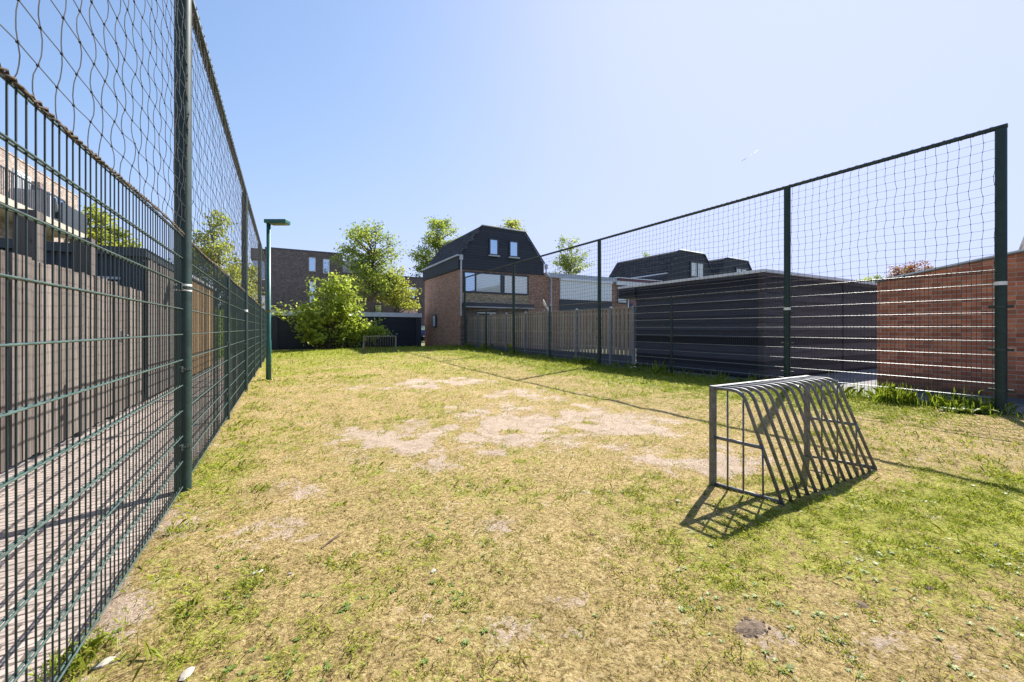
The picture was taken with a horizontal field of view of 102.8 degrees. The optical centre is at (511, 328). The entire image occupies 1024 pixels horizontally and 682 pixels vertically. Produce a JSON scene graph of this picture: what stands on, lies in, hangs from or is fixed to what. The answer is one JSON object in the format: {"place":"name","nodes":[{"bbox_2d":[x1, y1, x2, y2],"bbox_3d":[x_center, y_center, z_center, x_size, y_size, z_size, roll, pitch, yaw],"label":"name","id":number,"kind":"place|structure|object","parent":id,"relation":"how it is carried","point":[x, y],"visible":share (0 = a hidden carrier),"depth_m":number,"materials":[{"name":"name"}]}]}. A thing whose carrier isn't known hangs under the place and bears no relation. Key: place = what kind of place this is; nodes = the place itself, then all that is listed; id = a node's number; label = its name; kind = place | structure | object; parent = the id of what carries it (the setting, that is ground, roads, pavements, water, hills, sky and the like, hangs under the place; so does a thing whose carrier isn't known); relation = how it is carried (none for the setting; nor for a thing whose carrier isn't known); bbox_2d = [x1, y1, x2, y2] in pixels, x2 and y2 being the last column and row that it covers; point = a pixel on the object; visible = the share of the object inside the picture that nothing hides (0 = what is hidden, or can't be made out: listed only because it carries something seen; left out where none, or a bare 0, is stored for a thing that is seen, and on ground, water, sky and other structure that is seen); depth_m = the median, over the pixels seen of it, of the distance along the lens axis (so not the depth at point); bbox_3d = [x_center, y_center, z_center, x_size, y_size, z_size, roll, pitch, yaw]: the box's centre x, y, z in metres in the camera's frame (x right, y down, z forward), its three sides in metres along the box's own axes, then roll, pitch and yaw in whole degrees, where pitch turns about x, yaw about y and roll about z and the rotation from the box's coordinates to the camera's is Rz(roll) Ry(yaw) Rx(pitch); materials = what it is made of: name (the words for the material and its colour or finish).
{"place":"outdoors","nodes":[
{"label":"outdoors","id":0,"kind":"place"},
{"bbox_2d":[0,359,220,681],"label":"footpath","id":1,"kind":"structure","parent":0,"point":[21,560],"depth_m":2.50,"materials":[{"name":"concrete"}]},
{"bbox_2d":[0,208,143,472],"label":"board fence","id":2,"kind":"object","parent":1,"relation":"on","point":[21,349],"visible":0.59,"depth_m":4.10,"materials":[{"name":"wood"}]},
{"bbox_2d":[0,238,169,409],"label":"garden shed","id":3,"kind":"structure","parent":1,"relation":"on","point":[48,251],"depth_m":6.71,"materials":[{"name":"black wood"}]},
{"bbox_2d":[192,275,212,375],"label":"brown shed","id":4,"kind":"structure","parent":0,"point":[209,325],"depth_m":12.44,"materials":[{"name":"brown wood"}]},
{"bbox_2d":[167,208,264,309],"bbox_3d":[-15.771,-2.612,22.110,4.581,7.841,3.828,0,0,-29],"label":"broadleaf tree","id":5,"kind":"object","parent":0,"point":[207,249],"visible":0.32,"depth_m":21.86,"materials":[{"name":"green plant"}]},
{"bbox_2d":[8,340,596,460],"bbox_3d":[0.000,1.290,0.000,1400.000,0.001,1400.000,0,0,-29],"label":"ground","id":6,"kind":"structure","parent":0,"point":[422,342],"depth_m":5.54,"materials":[{"name":"grey plant"}]},
{"bbox_2d":[0,146,84,242],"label":"apartment building","id":7,"kind":"structure","parent":6,"relation":"on","point":[21,187],"depth_m":14.01,"materials":[{"name":"beige brick"}]},
{"bbox_2d":[12,168,30,189],"bbox_3d":[-17.049,-4.675,14.230,0.040,1.450,1.050,0,0,-29],"label":"balcony door","id":8,"kind":"structure","parent":7,"relation":"in","point":[21,174],"depth_m":14.16,"materials":[{"name":"white paint"}]},
{"bbox_2d":[54,197,57,220],"bbox_3d":[-16.873,-4.315,15.101,0.330,1.070,0.314,0,0,-29],"label":"parasol","id":9,"kind":"object","parent":7,"relation":"on","point":[55,210],"visible":0.39,"depth_m":15.05,"materials":[{"name":"white paint"}]},
{"bbox_2d":[54,194,65,203],"bbox_3d":[-18.326,-4.850,16.524,0.040,0.900,1.100,0,0,-29],"label":"window","id":10,"kind":"structure","parent":7,"relation":"in","point":[62,200],"depth_m":16.70,"materials":[{"name":"blue"}]},
{"bbox_2d":[76,202,148,247],"bbox_3d":[-18.311,-2.159,18.400,2.788,6.930,2.951,0,0,-29],"label":"broadleaf tree","id":11,"kind":"object","parent":6,"relation":"on","point":[98,228],"visible":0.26,"depth_m":18.14,"materials":[{"name":"green plant"}]},
{"bbox_2d":[220,310,220,358],"bbox_3d":[-12.488,0.229,17.247,1.045,2.051,9.383,0,0,-29],"label":"green hedge","id":12,"kind":"object","parent":6,"relation":"on","point":[220,334],"visible":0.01,"depth_m":15.50,"materials":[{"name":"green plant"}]},
{"bbox_2d":[248,263,264,305],"bbox_3d":[-17.284,-1.490,26.934,2.188,5.600,1.869,0,0,4],"label":"broadleaf tree","id":13,"kind":"object","parent":6,"relation":"on","point":[254,280],"visible":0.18,"depth_m":26.91,"materials":[{"name":"green plant"}]},
{"bbox_2d":[251,247,342,310],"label":"brick building","id":14,"kind":"structure","parent":6,"relation":"on","point":[292,270],"depth_m":33.63,"materials":[{"name":"brick"}]},
{"bbox_2d":[252,260,264,276],"bbox_3d":[-20.488,-4.775,33.145,0.930,1.450,0.050,0,0,-29],"label":"window","id":15,"kind":"structure","parent":14,"relation":"in","point":[256,263],"depth_m":33.08,"materials":[{"name":"glass"}]},
{"bbox_2d":[309,257,315,271],"bbox_3d":[-16.692,-5.325,34.168,0.500,1.150,0.050,0,0,-29],"label":"window","id":16,"kind":"structure","parent":14,"relation":"in","point":[312,261],"depth_m":34.17,"materials":[{"name":"blue"}]},
{"bbox_2d":[310,281,315,301],"bbox_3d":[-16.661,-3.050,34.185,0.470,1.700,0.050,0,0,-29],"label":"window","id":17,"kind":"structure","parent":14,"relation":"in","point":[311,289],"depth_m":34.16,"materials":[{"name":"blue"}]},
{"bbox_2d":[323,259,329,273],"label":"window","id":18,"kind":"structure","parent":14,"relation":"in","point":[326,262],"depth_m":34.69,"materials":[{"name":"blue"}]},
{"bbox_2d":[271,310,421,349],"bbox_3d":[-13.781,0.140,26.921,14.200,2.320,6.050,0,0,-29],"label":"garage row","id":19,"kind":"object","parent":6,"relation":"on","point":[404,329],"visible":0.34,"depth_m":26.31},
{"bbox_2d":[278,316,329,348],"bbox_3d":[-12.331,0.250,24.379,2.800,1.900,0.037,0,0,-29],"label":"garage door","id":20,"kind":"structure","parent":19,"relation":"in","point":[286,338],"depth_m":23.96,"materials":[{"name":"black metal"}]},
{"bbox_2d":[343,317,372,347],"bbox_3d":[-9.867,0.250,25.750,2.160,1.900,0.037,0,0,-29],"label":"garage door","id":21,"kind":"structure","parent":19,"relation":"in","point":[368,319],"depth_m":26.01,"materials":[{"name":"black metal"}]},
{"bbox_2d":[377,317,414,346],"bbox_3d":[-7.630,0.250,26.995,2.520,1.900,0.037,0,0,-29],"label":"garage door","id":22,"kind":"structure","parent":19,"relation":"in","point":[403,329],"depth_m":27.04,"materials":[{"name":"black metal"}]},
{"bbox_2d":[329,217,406,311],"bbox_3d":[-11.496,-3.777,32.787,6.360,10.168,4.806,0,0,-29],"label":"broadleaf tree","id":23,"kind":"object","parent":6,"relation":"on","point":[372,267],"visible":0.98,"depth_m":32.26,"materials":[{"name":"green plant"}]},
{"bbox_2d":[343,260,424,325],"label":"brick building","id":24,"kind":"structure","parent":6,"relation":"on","point":[419,282],"depth_m":40.88,"materials":[{"name":"brick"}]},
{"bbox_2d":[374,304,381,311],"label":"window","id":25,"kind":"structure","parent":24,"relation":"in","point":[377,308],"depth_m":39.63,"materials":[{"name":"green"}]},
{"bbox_2d":[401,286,414,298],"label":"window","id":26,"kind":"structure","parent":24,"relation":"in","point":[408,286],"depth_m":41.24,"materials":[{"name":"blue"}]},
{"bbox_2d":[398,306,417,312],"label":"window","id":27,"kind":"structure","parent":24,"relation":"in","point":[406,311],"depth_m":41.15,"materials":[{"name":"grey"}]},
{"bbox_2d":[368,265,421,312],"bbox_3d":[-9.789,-2.023,34.037,4.611,6.673,3.549,0,0,-29],"label":"broadleaf tree","id":28,"kind":"object","parent":6,"relation":"on","point":[399,297],"visible":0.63,"depth_m":33.94,"materials":[{"name":"green plant"}]},
{"bbox_2d":[421,326,424,339],"bbox_3d":[-8.887,0.474,39.206,1.712,1.444,4.140,0,0,-29],"label":"parked car","id":29,"kind":"object","parent":6,"relation":"on","point":[422,332],"visible":0.24,"depth_m":38.24,"materials":[{"name":"blue paint"}]},
{"bbox_2d":[403,214,465,276],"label":"broadleaf tree","id":30,"kind":"object","parent":6,"relation":"on","point":[435,241],"visible":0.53,"depth_m":44.98,"materials":[{"name":"green plant"}]},
{"bbox_2d":[493,217,528,231],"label":"broadleaf tree","id":31,"kind":"object","parent":6,"relation":"on","point":[512,224],"visible":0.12,"depth_m":47.56,"materials":[{"name":"green plant"}]},
{"bbox_2d":[549,234,595,274],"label":"broadleaf tree","id":32,"kind":"object","parent":6,"relation":"on","point":[567,263],"visible":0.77,"depth_m":40.65,"materials":[{"name":"green plant"}]},
{"bbox_2d":[856,274,883,281],"bbox_3d":[27.729,-1.428,31.266,3.252,5.469,2.738,0,0,3],"label":"broadleaf tree","id":33,"kind":"object","parent":6,"relation":"on","point":[874,278],"visible":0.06,"depth_m":30.94,"materials":[{"name":"green plant"}]},
{"bbox_2d":[884,260,933,277],"bbox_3d":[24.873,-1.540,25.236,4.549,5.709,3.189,0,0,-29],"label":"copper tree","id":34,"kind":"object","parent":6,"relation":"on","point":[910,268],"visible":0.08,"depth_m":25.08,"materials":[{"name":"red plant"}]},
{"bbox_2d":[874,249,1023,403],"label":"brick wall","id":35,"kind":"structure","parent":6,"relation":"on","point":[892,327],"depth_m":7.72,"materials":[{"name":"brick"}]},
{"bbox_2d":[1018,237,1023,249],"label":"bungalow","id":36,"kind":"object","parent":6,"relation":"on","point":[1021,245],"depth_m":11.83,"materials":[{"name":"white brick"}]},
{"bbox_2d":[0,0,1023,308],"label":"sky","id":37,"kind":"structure","parent":0,"point":[588,120],"materials":[{"name":"blue"}]},
{"bbox_2d":[421,224,616,347],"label":"mansard house","id":38,"kind":"structure","parent":0,"point":[455,262],"depth_m":25.35,"materials":[{"name":"brown brick"}]},
{"bbox_2d":[476,311,496,315],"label":"window","id":39,"kind":"structure","parent":38,"relation":"in","point":[482,312],"depth_m":24.21,"materials":[{"name":"grey glass"}]},
{"bbox_2d":[488,238,499,256],"bbox_3d":[-1.066,-4.825,24.432,0.720,1.070,0.160,0,0,-29],"label":"dormer window","id":40,"kind":"structure","parent":38,"relation":"in","point":[493,243],"depth_m":24.46,"materials":[{"name":"blue"}]},
{"bbox_2d":[508,240,519,258],"bbox_3d":[0.132,-4.825,25.098,0.740,1.070,0.160,0,0,-29],"label":"dormer window","id":41,"kind":"structure","parent":38,"relation":"in","point":[513,245],"depth_m":25.12,"materials":[{"name":"blue"}]},
{"bbox_2d":[28,344,1023,681],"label":"lawn","id":42,"kind":"structure","parent":0,"point":[637,648],"depth_m":2.23,"materials":[{"name":"plant"}]},
{"bbox_2d":[91,656,115,669],"bbox_3d":[-1.455,1.194,1.459,0.037,0.017,0.063,0,0,24],"label":"pale stone","id":43,"kind":"object","parent":42,"relation":"on","point":[106,661],"visible":1,"depth_m":1.45,"materials":[{"name":"white stone"}]},
{"bbox_2d":[0,0,265,681],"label":"ball fence","id":44,"kind":"object","parent":42,"relation":"on","point":[243,334],"visible":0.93,"depth_m":2.07,"materials":[{"name":"green metal"}]},
{"bbox_2d":[179,666,194,680],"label":"pale stone","id":45,"kind":"object","parent":42,"relation":"on","point":[187,672],"visible":1,"depth_m":1.41,"materials":[{"name":"white stone"}]},
{"bbox_2d":[264,219,289,379],"bbox_3d":[-5.432,-0.600,9.456,0.506,3.800,0.220,0,0,0],"label":"street lamp","id":46,"kind":"object","parent":42,"relation":"on","point":[277,222],"visible":0.91,"depth_m":9.42,"materials":[{"name":"metal"}]},
{"bbox_2d":[271,272,391,348],"bbox_3d":[-10.016,-1.074,22.977,6.662,4.531,3.069,0,0,-29],"label":"bush","id":47,"kind":"object","parent":42,"relation":"on","point":[341,330],"visible":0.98,"depth_m":22.55,"materials":[{"name":"green plant"}]},
{"bbox_2d":[321,531,342,548],"bbox_3d":[-1.016,1.195,2.310,0.010,0.019,0.164,0,0,18],"label":"twig","id":48,"kind":"object","parent":42,"relation":"on","point":[325,544],"visible":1,"depth_m":2.29,"materials":[{"name":"brown wood"}]},
{"bbox_2d":[362,336,395,353],"bbox_3d":[-6.040,0.746,18.652,1.464,0.810,0.492,0,0,-24],"label":"street goal","id":49,"kind":"object","parent":42,"relation":"on","point":[380,343],"visible":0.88,"depth_m":18.66,"materials":[{"name":"metal"}]},
{"bbox_2d":[111,384,1023,681],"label":"weeds","id":50,"kind":"object","parent":42,"relation":"on","point":[465,642],"visible":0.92,"depth_m":1.75,"materials":[{"name":"green plant"}]},
{"bbox_2d":[449,341,1023,418],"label":"verge grass","id":51,"kind":"structure","parent":42,"relation":"on","point":[894,395],"depth_m":6.60,"materials":[{"name":"green plant"}]},
{"bbox_2d":[464,123,1013,414],"bbox_3d":[2.102,-0.766,14.216,0.124,4.172,19.696,0,0,-29],"label":"ball fence","id":52,"kind":"object","parent":42,"relation":"on","point":[1001,306],"visible":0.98,"depth_m":7.89,"materials":[{"name":"green metal"}]},
{"bbox_2d":[733,616,770,637],"bbox_3d":[0.942,1.188,1.625,0.183,0.025,0.107,0,0,-29],"label":"soil clod","id":53,"kind":"object","parent":42,"relation":"on","point":[748,628],"visible":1,"depth_m":1.61,"materials":[{"name":"brown soil"}]},
{"bbox_2d":[709,375,877,504],"bbox_3d":[2.319,0.845,3.310,1.572,0.810,0.492,0,0,-29],"label":"street goal","id":54,"kind":"object","parent":42,"relation":"on","point":[804,382],"visible":0.89,"depth_m":3.14,"materials":[{"name":"metal"}]},
{"bbox_2d":[853,600,868,608],"bbox_3d":[1.515,1.200,1.779,0.072,0.012,0.062,0,0,-3],"label":"soil clod","id":55,"kind":"object","parent":42,"relation":"on","point":[861,604],"visible":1,"depth_m":1.77,"materials":[{"name":"brown soil"}]},
{"bbox_2d":[925,585,933,590],"bbox_3d":[1.927,1.194,1.885,0.061,0.009,0.043,0,0,1],"label":"soil clod","id":56,"kind":"object","parent":42,"relation":"on","point":[928,587],"visible":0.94,"depth_m":1.88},
{"bbox_2d":[610,249,714,307],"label":"mansard house","id":57,"kind":"structure","parent":0,"point":[673,266],"depth_m":32.45,"materials":[{"name":"black tile"}]},
{"bbox_2d":[617,285,626,303],"bbox_3d":[8.005,-2.440,29.716,0.950,1.280,0.050,0,0,-29],"label":"window","id":58,"kind":"structure","parent":57,"relation":"in","point":[623,302],"depth_m":29.59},
{"bbox_2d":[628,299,635,307],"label":"window","id":59,"kind":"structure","parent":57,"relation":"in","point":[632,301],"depth_m":30.16,"materials":[{"name":"glass"}]},
{"bbox_2d":[690,261,703,277],"bbox_3d":[14.838,-4.675,32.768,1.700,1.350,0.060,0,0,-29],"label":"dormer window","id":60,"kind":"structure","parent":57,"relation":"in","point":[695,266],"depth_m":32.72,"materials":[{"name":"white glass"}]},
{"bbox_2d":[602,363,749,381],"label":"alley pavement","id":61,"kind":"structure","parent":0,"point":[678,372],"depth_m":11.22,"materials":[{"name":"grey concrete"}]},
{"bbox_2d":[467,305,635,364],"bbox_3d":[0.715,0.284,18.767,0.136,2.133,12.320,0,0,-33],"label":"slat fence","id":62,"kind":"object","parent":61,"relation":"on","point":[500,326],"visible":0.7,"depth_m":16.89,"materials":[{"name":"wood"}]},
{"bbox_2d":[709,257,751,274],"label":"mansard house","id":63,"kind":"structure","parent":0,"point":[716,265],"depth_m":35.60,"materials":[{"name":"brown brick"}]},
{"bbox_2d":[735,267,747,271],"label":"dormer window","id":64,"kind":"structure","parent":63,"relation":"in","point":[739,269],"depth_m":36.02,"materials":[{"name":"white glass"}]},
{"bbox_2d":[618,269,876,379],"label":"black shed","id":65,"kind":"structure","parent":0,"point":[820,329],"depth_m":11.29,"materials":[{"name":"black wood"}]},
{"bbox_2d":[795,368,1023,416],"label":"side pavement","id":66,"kind":"structure","parent":0,"point":[858,376],"depth_m":10.01,"materials":[{"name":"grey concrete"}]}
]}

